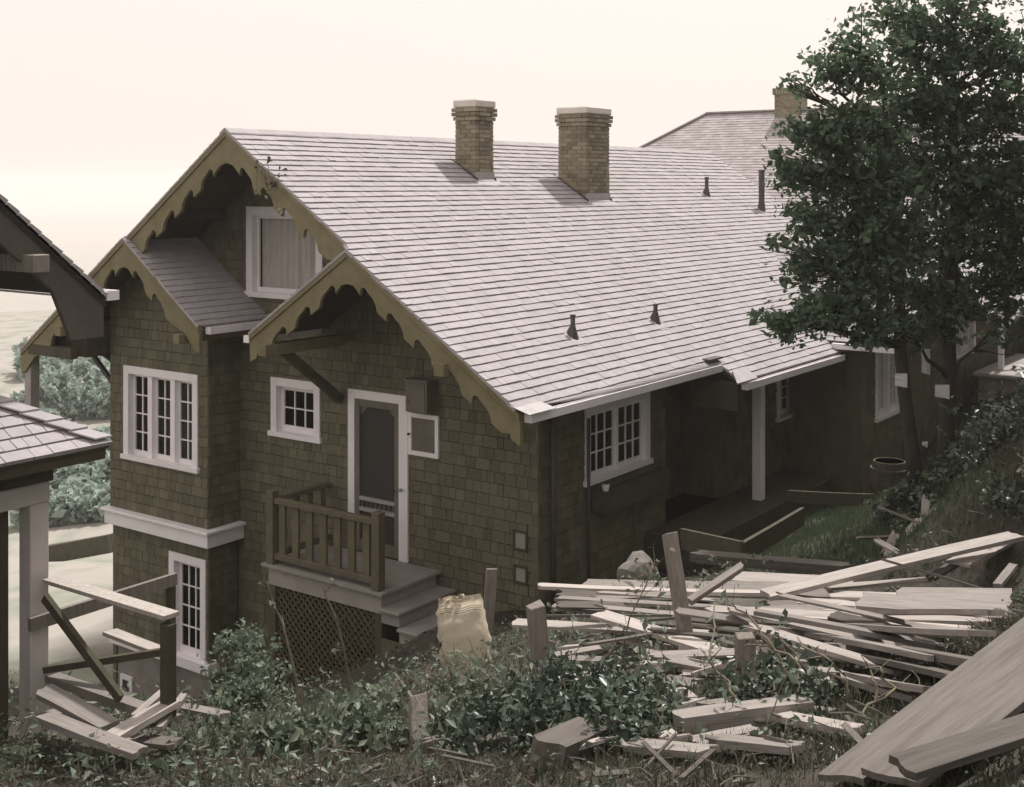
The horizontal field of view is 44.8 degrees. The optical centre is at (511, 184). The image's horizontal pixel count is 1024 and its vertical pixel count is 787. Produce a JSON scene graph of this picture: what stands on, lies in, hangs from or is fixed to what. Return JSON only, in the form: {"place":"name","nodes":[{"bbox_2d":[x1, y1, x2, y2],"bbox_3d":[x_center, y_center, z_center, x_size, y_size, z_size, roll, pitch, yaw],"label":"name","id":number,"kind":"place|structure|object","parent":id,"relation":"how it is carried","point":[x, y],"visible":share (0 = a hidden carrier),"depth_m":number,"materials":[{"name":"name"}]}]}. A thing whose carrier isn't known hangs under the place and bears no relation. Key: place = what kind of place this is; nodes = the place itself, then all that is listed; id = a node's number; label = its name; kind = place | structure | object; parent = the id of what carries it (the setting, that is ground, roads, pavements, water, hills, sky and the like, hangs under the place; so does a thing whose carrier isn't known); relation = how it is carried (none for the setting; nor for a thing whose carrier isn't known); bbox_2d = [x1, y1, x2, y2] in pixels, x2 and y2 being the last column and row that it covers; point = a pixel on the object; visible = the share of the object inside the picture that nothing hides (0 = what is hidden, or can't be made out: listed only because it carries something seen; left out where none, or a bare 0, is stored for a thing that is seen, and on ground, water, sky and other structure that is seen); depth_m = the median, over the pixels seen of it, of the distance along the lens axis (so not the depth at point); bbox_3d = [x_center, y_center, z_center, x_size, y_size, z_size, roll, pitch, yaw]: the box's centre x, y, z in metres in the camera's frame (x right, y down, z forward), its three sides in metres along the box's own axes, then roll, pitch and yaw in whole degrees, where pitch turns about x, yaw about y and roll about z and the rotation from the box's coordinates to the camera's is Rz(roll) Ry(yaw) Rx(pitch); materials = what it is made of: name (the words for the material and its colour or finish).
{"place":"outdoors","nodes":[
{"label":"outdoors","id":0,"kind":"place"},
{"bbox_2d":[0,202,1023,786],"bbox_3d":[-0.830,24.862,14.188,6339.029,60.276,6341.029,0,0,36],"label":"ground","id":1,"kind":"structure","parent":0,"point":[86,238],"depth_m":13.59,"materials":[{"name":"soil"}]},
{"bbox_2d":[13,348,64,380],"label":"hillside bush","id":2,"kind":"object","parent":1,"relation":"on","point":[49,362],"visible":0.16,"depth_m":71.46,"materials":[{"name":"green plant"}]},
{"bbox_2d":[18,364,83,419],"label":"hillside bush","id":3,"kind":"object","parent":1,"relation":"on","point":[62,381],"visible":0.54,"depth_m":61.01,"materials":[{"name":"green plant"}]},
{"bbox_2d":[0,194,118,739],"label":"neighbouring cottage","id":4,"kind":"structure","parent":1,"relation":"on","point":[37,446],"depth_m":9.55,"materials":[{"name":"wood"}]},
{"bbox_2d":[49,486,88,526],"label":"hillside bush","id":5,"kind":"object","parent":1,"relation":"on","point":[61,510],"visible":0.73,"depth_m":41.58,"materials":[{"name":"green plant"}]},
{"bbox_2d":[36,684,119,730],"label":"plank","id":6,"kind":"object","parent":1,"relation":"on","point":[66,703],"visible":0.95,"depth_m":8.61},
{"bbox_2d":[49,533,112,561],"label":"plank","id":7,"kind":"object","parent":1,"relation":"on","point":[80,548],"visible":0.78,"depth_m":35.29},
{"bbox_2d":[53,471,109,495],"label":"hillside bush","id":8,"kind":"object","parent":1,"relation":"on","point":[70,483],"visible":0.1,"depth_m":43.98,"materials":[{"name":"green plant"}]},
{"bbox_2d":[57,460,108,489],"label":"hillside bush","id":9,"kind":"object","parent":1,"relation":"on","point":[77,469],"visible":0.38,"depth_m":46.49,"materials":[{"name":"green plant"}]},
{"bbox_2d":[60,356,111,387],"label":"hillside bush","id":10,"kind":"object","parent":1,"relation":"on","point":[90,374],"visible":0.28,"depth_m":65.73,"materials":[{"name":"green plant"}]},
{"bbox_2d":[67,487,106,523],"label":"hillside bush","id":11,"kind":"object","parent":1,"relation":"on","point":[89,511],"visible":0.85,"depth_m":41.56,"materials":[{"name":"green plant"}]},
{"bbox_2d":[70,382,108,420],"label":"hillside bush","id":12,"kind":"object","parent":1,"relation":"on","point":[89,390],"visible":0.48,"depth_m":61.39,"materials":[{"name":"green plant"}]},
{"bbox_2d":[86,379,110,418],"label":"hillside bush","id":13,"kind":"object","parent":1,"relation":"on","point":[102,397],"visible":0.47,"depth_m":61.23,"materials":[{"name":"green plant"}]},
{"bbox_2d":[28,572,181,727],"bbox_3d":[-2.686,3.948,9.577,1.633,1.904,1.446,0,0,36],"label":"porch railing","id":14,"kind":"object","parent":1,"relation":"on","point":[102,598],"visible":0.9,"depth_m":9.20,"materials":[{"name":"wood"}]},
{"bbox_2d":[102,628,159,657],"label":"plank","id":15,"kind":"object","parent":14,"relation":"on","point":[129,639],"visible":0.69,"depth_m":12.29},
{"bbox_2d":[107,699,180,737],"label":"plank","id":16,"kind":"object","parent":14,"relation":"on","point":[134,724],"visible":0.73,"depth_m":8.45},
{"bbox_2d":[35,711,147,760],"bbox_3d":[-2.780,3.636,8.197,1.061,0.048,0.144,-2,-6,36],"label":"plank","id":17,"kind":"object","parent":16,"relation":"on","point":[81,731],"visible":0.99,"depth_m":8.16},
{"bbox_2d":[126,696,257,773],"bbox_3d":[-2.096,3.922,8.774,0.785,0.559,1.627,0,0,7],"label":"weed clump","id":18,"kind":"object","parent":1,"relation":"on","point":[174,727],"visible":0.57,"depth_m":8.40,"materials":[{"name":"green plant"}]},
{"bbox_2d":[196,617,295,718],"bbox_3d":[-2.405,4.583,11.440,0.901,1.038,1.189,0,0,-20],"label":"bush","id":19,"kind":"object","parent":1,"relation":"on","point":[230,687],"visible":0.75,"depth_m":11.50,"materials":[{"name":"green plant"}]},
{"bbox_2d":[243,698,345,760],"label":"weed clump","id":20,"kind":"object","parent":1,"relation":"on","point":[278,731],"visible":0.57,"depth_m":8.01,"materials":[{"name":"green plant"}]},
{"bbox_2d":[314,678,420,755],"bbox_3d":[-0.929,3.413,7.876,0.692,0.791,1.976,0,0,-11],"label":"weed clump","id":21,"kind":"object","parent":1,"relation":"on","point":[359,709],"visible":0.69,"depth_m":7.44,"materials":[{"name":"green plant"}]},
{"bbox_2d":[408,693,428,749],"bbox_3d":[-0.532,3.125,7.099,0.113,0.353,0.269,0,0,-8],"label":"stake","id":22,"kind":"object","parent":1,"relation":"on","point":[417,703],"visible":0.51,"depth_m":7.12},
{"bbox_2d":[418,675,496,747],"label":"weed clump","id":23,"kind":"object","parent":1,"relation":"on","point":[438,721],"visible":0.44,"depth_m":7.01,"materials":[{"name":"green plant"}]},
{"bbox_2d":[435,593,491,676],"bbox_3d":[-0.437,4.038,11.154,0.511,0.679,0.339,0,0,11],"label":"sack","id":24,"kind":"object","parent":1,"relation":"on","point":[461,618],"visible":0.87,"depth_m":11.09,"materials":[{"name":"fabric"}]},
{"bbox_2d":[483,568,497,635],"bbox_3d":[-0.235,4.371,12.800,0.170,0.827,0.059,0,0,-19],"label":"stake","id":25,"kind":"object","parent":1,"relation":"on","point":[490,590],"visible":0.6,"depth_m":12.78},
{"bbox_2d":[0,600,1023,786],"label":"rough grass","id":26,"kind":"structure","parent":1,"relation":"on","point":[706,772],"depth_m":5.86,"materials":[{"name":"plant"}]},
{"bbox_2d":[0,442,1023,786],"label":"weed leaves","id":27,"kind":"object","parent":1,"relation":"on","point":[368,728],"visible":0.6,"depth_m":7.44,"materials":[{"name":"green plant"}]},
{"bbox_2d":[0,392,1023,786],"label":"grass","id":28,"kind":"structure","parent":1,"relation":"on","point":[844,518],"depth_m":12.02,"materials":[{"name":"plant"}]},
{"bbox_2d":[0,407,1023,786],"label":"ground cover","id":29,"kind":"object","parent":1,"relation":"on","point":[588,745],"visible":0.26,"depth_m":7.77,"materials":[{"name":"green plant"}]},
{"bbox_2d":[0,444,1023,786],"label":"weed stalks","id":30,"kind":"object","parent":1,"relation":"on","point":[78,768],"visible":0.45,"depth_m":7.53,"materials":[{"name":"green plant"}]},
{"bbox_2d":[0,613,1023,786],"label":"weeds","id":31,"kind":"object","parent":1,"relation":"on","point":[637,760],"visible":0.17,"depth_m":5.86,"materials":[{"name":"green plant"}]},
{"bbox_2d":[0,445,1023,786],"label":"dead twigs","id":32,"kind":"object","parent":1,"relation":"on","point":[546,723],"visible":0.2,"depth_m":7.04,"materials":[{"name":"wood"}]},
{"bbox_2d":[1,465,1023,786],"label":"wood splinters","id":33,"kind":"object","parent":1,"relation":"on","point":[851,731],"visible":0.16,"depth_m":6.49,"materials":[{"name":"wood"}]},
{"bbox_2d":[20,99,1023,701],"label":"shingled house","id":34,"kind":"structure","parent":1,"relation":"on","point":[396,387],"depth_m":17.78,"materials":[{"name":"wood"}]},
{"bbox_2d":[120,365,199,473],"bbox_3d":[-5.196,3.456,18.432,1.778,1.418,0.172,0,0,36],"label":"window","id":35,"kind":"structure","parent":34,"relation":"in","point":[175,461],"depth_m":18.48,"materials":[{"name":"white paint"}]},
{"bbox_2d":[169,551,207,664],"bbox_3d":[-4.718,6.187,18.160,0.889,1.536,0.172,0,0,36],"label":"window","id":36,"kind":"structure","parent":34,"relation":"in","point":[176,560],"depth_m":18.17,"materials":[{"name":"white paint"}]},
{"bbox_2d":[243,206,323,299],"bbox_3d":[-3.211,0.979,17.785,1.620,1.317,0.254,0,0,36],"label":"window","id":37,"kind":"structure","parent":34,"relation":"in","point":[289,259],"depth_m":17.98,"materials":[{"name":"white paint"}]},
{"bbox_2d":[267,377,321,443],"bbox_3d":[-3.047,3.188,17.616,1.053,0.842,0.172,0,0,36],"label":"window","id":38,"kind":"structure","parent":34,"relation":"in","point":[279,428],"depth_m":17.67,"materials":[{"name":"white paint"}]},
{"bbox_2d":[355,398,398,558],"bbox_3d":[-1.824,3.942,16.666,0.782,2.056,0.125,0,0,36],"label":"screen door","id":39,"kind":"structure","parent":34,"relation":"in","point":[376,422],"depth_m":16.68,"materials":[{"name":"grey paint"}]},
{"bbox_2d":[583,391,653,487],"bbox_3d":[1.412,3.366,16.641,0.132,1.038,1.737,0,0,36],"label":"window","id":40,"kind":"structure","parent":34,"relation":"in","point":[616,468],"depth_m":16.64,"materials":[{"name":"white paint"}]},
{"bbox_2d":[775,378,792,422],"bbox_3d":[4.637,3.546,21.123,0.172,0.868,0.870,0,0,36],"label":"window","id":41,"kind":"structure","parent":34,"relation":"in","point":[783,414],"depth_m":21.12,"materials":[{"name":"white paint"}]},
{"bbox_2d":[874,352,899,422],"bbox_3d":[6.445,3.325,21.283,0.172,1.279,1.490,0,0,36],"label":"window","id":42,"kind":"structure","parent":34,"relation":"in","point":[886,392],"depth_m":21.24,"materials":[{"name":"white paint"}]},
{"bbox_2d":[956,321,975,358],"bbox_3d":[8.930,3.028,24.711,0.172,0.769,1.840,0,0,36],"label":"window","id":43,"kind":"structure","parent":34,"relation":"in","point":[960,350],"depth_m":25.20,"materials":[{"name":"white paint"}]},
{"bbox_2d":[434,633,627,756],"bbox_3d":[0.137,2.812,6.715,1.005,0.636,1.432,0,0,20],"label":"leafy bush","id":44,"kind":"object","parent":1,"relation":"on","point":[542,699],"visible":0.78,"depth_m":6.47,"materials":[{"name":"green plant"}]},
{"bbox_2d":[526,599,549,681],"bbox_3d":[0.179,2.989,8.001,0.157,0.593,0.108,0,0,-20],"label":"stake","id":45,"kind":"object","parent":1,"relation":"on","point":[537,626],"visible":0.62,"depth_m":7.96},
{"bbox_2d":[528,716,608,771],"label":"plank","id":46,"kind":"object","parent":1,"relation":"on","point":[576,733],"visible":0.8,"depth_m":5.58,"materials":[{"name":"wood"}]},
{"bbox_2d":[512,618,709,638],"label":"plank","id":47,"kind":"object","parent":1,"relation":"on","point":[556,625],"visible":0.51,"depth_m":9.03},
{"bbox_2d":[557,643,691,753],"bbox_3d":[0.601,2.698,6.523,0.720,0.657,1.830,0,0,6],"label":"leafy bush","id":48,"kind":"object","parent":1,"relation":"on","point":[623,730],"visible":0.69,"depth_m":6.21,"materials":[{"name":"green plant"}]},
{"bbox_2d":[616,550,659,579],"bbox_3d":[1.326,4.133,13.008,0.384,0.567,0.537,0,0,36],"label":"boulder","id":49,"kind":"object","parent":1,"relation":"on","point":[630,566],"visible":0.34,"depth_m":12.85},
{"bbox_2d":[582,579,708,588],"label":"plank","id":50,"kind":"object","parent":1,"relation":"on","point":[616,582],"visible":0.41,"depth_m":11.06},
{"bbox_2d":[618,544,675,664],"bbox_3d":[0.916,2.876,8.408,0.380,0.846,0.244,0,0,22],"label":"bare sapling","id":51,"kind":"object","parent":1,"relation":"on","point":[652,564],"visible":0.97,"depth_m":8.40,"materials":[{"name":"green plant"}]},
{"bbox_2d":[538,583,764,596],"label":"plank","id":52,"kind":"object","parent":1,"relation":"on","point":[690,591],"visible":0.58,"depth_m":10.11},
{"bbox_2d":[590,610,726,648],"bbox_3d":[0.999,3.054,8.452,0.203,0.034,1.225,6,-7,-39],"label":"plank","id":53,"kind":"object","parent":1,"relation":"on","point":[612,618],"visible":0.68,"depth_m":8.48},
{"bbox_2d":[622,738,720,758],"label":"plank","id":54,"kind":"object","parent":1,"relation":"on","point":[676,749],"visible":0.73,"depth_m":5.34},
{"bbox_2d":[662,531,692,631],"bbox_3d":[1.138,2.766,8.502,0.095,0.731,0.308,0,0,-23],"label":"stake","id":55,"kind":"object","parent":1,"relation":"on","point":[677,583],"visible":0.74,"depth_m":8.49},
{"bbox_2d":[632,617,824,640],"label":"plank","id":56,"kind":"object","parent":1,"relation":"on","point":[661,621],"visible":0.16,"depth_m":9.06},
{"bbox_2d":[803,632,933,661],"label":"plank","id":57,"kind":"object","parent":56,"relation":"on","point":[889,648],"visible":0.58,"depth_m":7.04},
{"bbox_2d":[897,645,970,665],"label":"plank","id":58,"kind":"object","parent":57,"relation":"on","point":[949,658],"visible":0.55,"depth_m":6.35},
{"bbox_2d":[675,607,792,628],"bbox_3d":[1.878,2.934,8.202,1.592,0.019,0.069,5,18,12],"label":"lath","id":59,"kind":"object","parent":1,"relation":"on","point":[721,617],"visible":0.35,"depth_m":8.30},
{"bbox_2d":[672,694,813,734],"bbox_3d":[1.108,2.550,5.950,0.677,0.104,0.122,-3,-3,-9],"label":"plank","id":60,"kind":"object","parent":1,"relation":"on","point":[717,716],"visible":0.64,"depth_m":5.90,"materials":[{"name":"wood"}]},
{"bbox_2d":[770,711,865,735],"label":"plank","id":61,"kind":"object","parent":60,"relation":"on","point":[822,720],"visible":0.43,"depth_m":5.54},
{"bbox_2d":[734,632,755,677],"bbox_3d":[1.353,2.792,7.200,0.120,0.382,0.052,0,0,-16],"label":"stake","id":62,"kind":"object","parent":1,"relation":"on","point":[746,652],"visible":0.4,"depth_m":7.18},
{"bbox_2d":[708,733,805,754],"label":"plank","id":63,"kind":"object","parent":1,"relation":"on","point":[730,741],"visible":0.88,"depth_m":5.11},
{"bbox_2d":[691,609,850,717],"bbox_3d":[1.415,2.580,6.409,0.805,0.527,1.047,0,0,-15],"label":"leafy bush","id":64,"kind":"object","parent":1,"relation":"on","point":[770,674],"visible":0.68,"depth_m":6.49,"materials":[{"name":"green plant"}]},
{"bbox_2d":[690,549,851,573],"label":"plank","id":65,"kind":"object","parent":1,"relation":"on","point":[804,565],"visible":0.87,"depth_m":11.76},
{"bbox_2d":[709,581,833,598],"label":"plank","id":66,"kind":"object","parent":1,"relation":"on","point":[759,585],"visible":0.29,"depth_m":10.27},
{"bbox_2d":[825,577,932,590],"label":"plank","id":67,"kind":"object","parent":66,"relation":"on","point":[868,584],"visible":0.86,"depth_m":10.07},
{"bbox_2d":[926,563,959,580],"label":"plank","id":68,"kind":"object","parent":67,"relation":"on","point":[944,569],"visible":0.51,"depth_m":10.25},
{"bbox_2d":[946,543,1013,567],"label":"plank","id":69,"kind":"object","parent":68,"relation":"on","point":[969,560],"visible":0.64,"depth_m":10.44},
{"bbox_2d":[743,507,804,554],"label":"plank","id":70,"kind":"object","parent":1,"relation":"on","point":[762,540],"visible":0.9,"depth_m":14.55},
{"bbox_2d":[680,528,743,552],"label":"plank","id":71,"kind":"object","parent":70,"relation":"on","point":[692,541],"visible":0.67,"depth_m":14.13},
{"bbox_2d":[716,635,835,663],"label":"plank","id":72,"kind":"object","parent":1,"relation":"on","point":[727,641],"visible":0.18,"depth_m":8.12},
{"bbox_2d":[647,645,872,659],"bbox_3d":[1.587,2.950,7.835,1.466,0.027,0.057,-1,28,-2],"label":"lath","id":73,"kind":"object","parent":72,"relation":"on","point":[724,653],"visible":0.46,"depth_m":7.82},
{"bbox_2d":[731,572,852,582],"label":"plank","id":74,"kind":"object","parent":1,"relation":"on","point":[757,576],"visible":0.37,"depth_m":10.89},
{"bbox_2d":[759,605,837,610],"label":"plank","id":75,"kind":"object","parent":1,"relation":"on","point":[826,609],"visible":0.14,"depth_m":9.37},
{"bbox_2d":[555,589,768,606],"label":"plank","id":76,"kind":"object","parent":75,"relation":"on","point":[736,601],"visible":0.34,"depth_m":9.77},
{"bbox_2d":[765,600,799,605],"bbox_3d":[2.360,3.236,9.572,0.851,0.016,0.066,4,23,-11],"label":"lath","id":77,"kind":"object","parent":75,"relation":"on","point":[778,602],"visible":0.33,"depth_m":9.51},
{"bbox_2d":[760,531,1023,599],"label":"plank","id":78,"kind":"object","parent":77,"relation":"on","point":[882,567],"visible":0.98,"depth_m":10.04,"materials":[{"name":"wood"}]},
{"bbox_2d":[727,605,907,645],"bbox_3d":[1.938,2.843,7.951,1.228,0.030,0.103,1,5,36],"label":"plank","id":79,"kind":"object","parent":1,"relation":"on","point":[797,626],"visible":0.47,"depth_m":7.93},
{"bbox_2d":[746,622,915,675],"bbox_3d":[1.804,2.696,7.223,0.163,0.031,1.160,11,-9,-38],"label":"plank","id":80,"kind":"object","parent":1,"relation":"on","point":[844,654],"visible":0.72,"depth_m":7.16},
{"bbox_2d":[639,88,1023,270],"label":"hip roofed house","id":81,"kind":"structure","parent":1,"relation":"on","point":[735,140],"depth_m":37.91,"materials":[{"name":"grey"}]},
{"bbox_2d":[787,490,875,505],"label":"plank","id":82,"kind":"object","parent":1,"relation":"on","point":[824,498],"visible":0.84,"depth_m":16.61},
{"bbox_2d":[745,2,941,491],"bbox_3d":[3.744,0.866,13.774,1.769,5.809,2.587,0,0,36],"label":"broadleaf tree","id":83,"kind":"object","parent":1,"relation":"on","point":[882,241],"visible":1,"depth_m":13.73,"materials":[{"name":"green plant"}]},
{"bbox_2d":[753,609,943,650],"bbox_3d":[2.059,2.738,7.649,1.204,0.035,0.093,-2,-8,36],"label":"plank","id":84,"kind":"object","parent":1,"relation":"on","point":[852,629],"visible":0.89,"depth_m":7.62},
{"bbox_2d":[776,591,921,626],"bbox_3d":[2.302,2.778,8.017,1.210,0.018,0.044,6,18,24],"label":"lath","id":85,"kind":"object","parent":1,"relation":"on","point":[848,610],"visible":0.67,"depth_m":8.06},
{"bbox_2d":[704,605,994,625],"bbox_3d":[2.298,2.939,8.447,1.968,0.046,0.142,-3,-2,15],"label":"plank","id":86,"kind":"object","parent":1,"relation":"on","point":[950,619],"visible":0.42,"depth_m":8.34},
{"bbox_2d":[805,616,973,627],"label":"plank","id":87,"kind":"object","parent":86,"relation":"on","point":[948,625],"visible":0.17,"depth_m":8.17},
{"bbox_2d":[843,623,996,636],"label":"plank","id":88,"kind":"object","parent":87,"relation":"on","point":[950,632],"visible":0.74,"depth_m":6.80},
{"bbox_2d":[782,656,922,701],"bbox_3d":[1.797,2.653,6.688,0.094,0.041,1.943,-5,-15,-8],"label":"plank","id":89,"kind":"object","parent":1,"relation":"on","point":[908,696],"visible":0.41,"depth_m":6.29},
{"bbox_2d":[844,672,930,692],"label":"plank","id":90,"kind":"object","parent":89,"relation":"on","point":[863,678],"visible":0.69,"depth_m":6.01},
{"bbox_2d":[769,489,939,571],"bbox_3d":[3.814,3.616,12.689,2.325,0.708,1.050,0,0,-24],"label":"bank bush","id":91,"kind":"object","parent":1,"relation":"on","point":[848,556],"visible":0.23,"depth_m":12.97,"materials":[{"name":"green plant"}]},
{"bbox_2d":[827,611,943,642],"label":"plank","id":92,"kind":"object","parent":1,"relation":"on","point":[839,617],"visible":0.51,"depth_m":8.03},
{"bbox_2d":[869,457,906,499],"bbox_3d":[5.233,4.140,17.200,0.558,0.620,0.558,0,0,36],"label":"rain barrel","id":93,"kind":"object","parent":1,"relation":"on","point":[884,471],"visible":0.56,"depth_m":17.02,"materials":[{"name":"wood"}]},
{"bbox_2d":[846,649,951,678],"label":"plank","id":94,"kind":"object","parent":1,"relation":"on","point":[936,672],"visible":0.41,"depth_m":6.50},
{"bbox_2d":[818,617,1023,786],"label":"plank","id":95,"kind":"object","parent":1,"relation":"on","point":[988,659],"visible":0.79,"depth_m":4.84,"materials":[{"name":"wood"}]},
{"bbox_2d":[861,648,1023,786],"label":"plank","id":96,"kind":"object","parent":95,"relation":"on","point":[997,694],"visible":0.77,"depth_m":4.62,"materials":[{"name":"wood"}]},
{"bbox_2d":[831,0,1023,466],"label":"broadleaf tree","id":97,"kind":"object","parent":1,"relation":"on","point":[967,191],"visible":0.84,"depth_m":14.75,"materials":[{"name":"green plant"}]},
{"bbox_2d":[856,592,1010,620],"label":"plank","id":98,"kind":"object","parent":1,"relation":"on","point":[874,601],"visible":0.68,"depth_m":8.53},
{"bbox_2d":[865,609,1004,615],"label":"plank","id":99,"kind":"object","parent":98,"relation":"on","point":[979,612],"visible":0.83,"depth_m":7.06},
{"bbox_2d":[859,380,1013,524],"bbox_3d":[5.068,3.027,13.362,2.279,1.539,1.988,0,0,-23],"label":"undergrowth bush","id":100,"kind":"object","parent":1,"relation":"on","point":[909,487],"visible":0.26,"depth_m":13.61,"materials":[{"name":"green plant"}]},
{"bbox_2d":[896,587,1011,607],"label":"plank","id":101,"kind":"object","parent":1,"relation":"on","point":[994,594],"visible":0.56,"depth_m":9.08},
{"bbox_2d":[888,713,1023,780],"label":"plank","id":102,"kind":"object","parent":1,"relation":"on","point":[922,761],"visible":1,"depth_m":4.21,"materials":[{"name":"wood"}]},
{"bbox_2d":[916,365,1023,531],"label":"bank bush","id":103,"kind":"object","parent":1,"relation":"on","point":[995,431],"visible":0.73,"depth_m":11.58,"materials":[{"name":"green plant"}]},
{"label":"plank","id":104,"kind":"object","parent":1,"relation":"on","visible":0},
{"bbox_2d":[554,596,761,609],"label":"plank","id":105,"kind":"object","parent":104,"relation":"on","point":[651,603],"visible":0.43,"depth_m":9.58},
{"label":"plank","id":106,"kind":"object","parent":1,"relation":"on","visible":0},
{"bbox_2d":[552,603,667,613],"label":"plank","id":107,"kind":"object","parent":106,"relation":"on","point":[591,611],"visible":0.2,"depth_m":9.46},
{"bbox_2d":[556,601,626,609],"bbox_3d":[0.602,3.192,9.413,0.542,0.020,0.075,-1,21,5],"label":"lath","id":108,"kind":"object","parent":107,"relation":"on","point":[575,605],"visible":0.78,"depth_m":9.41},
{"bbox_2d":[688,562,743,604],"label":"plank","id":109,"kind":"object","parent":107,"relation":"on","point":[715,584],"visible":0.95,"depth_m":9.43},
{"bbox_2d":[0,0,1023,203],"label":"sky","id":110,"kind":"structure","parent":0,"point":[102,101],"materials":[{"name":"white"}]},
{"label":"plank","id":111,"kind":"object","parent":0,"visible":0},
{"bbox_2d":[128,733,183,749],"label":"plank","id":112,"kind":"object","parent":111,"relation":"on","point":[158,741],"visible":0.56,"depth_m":8.35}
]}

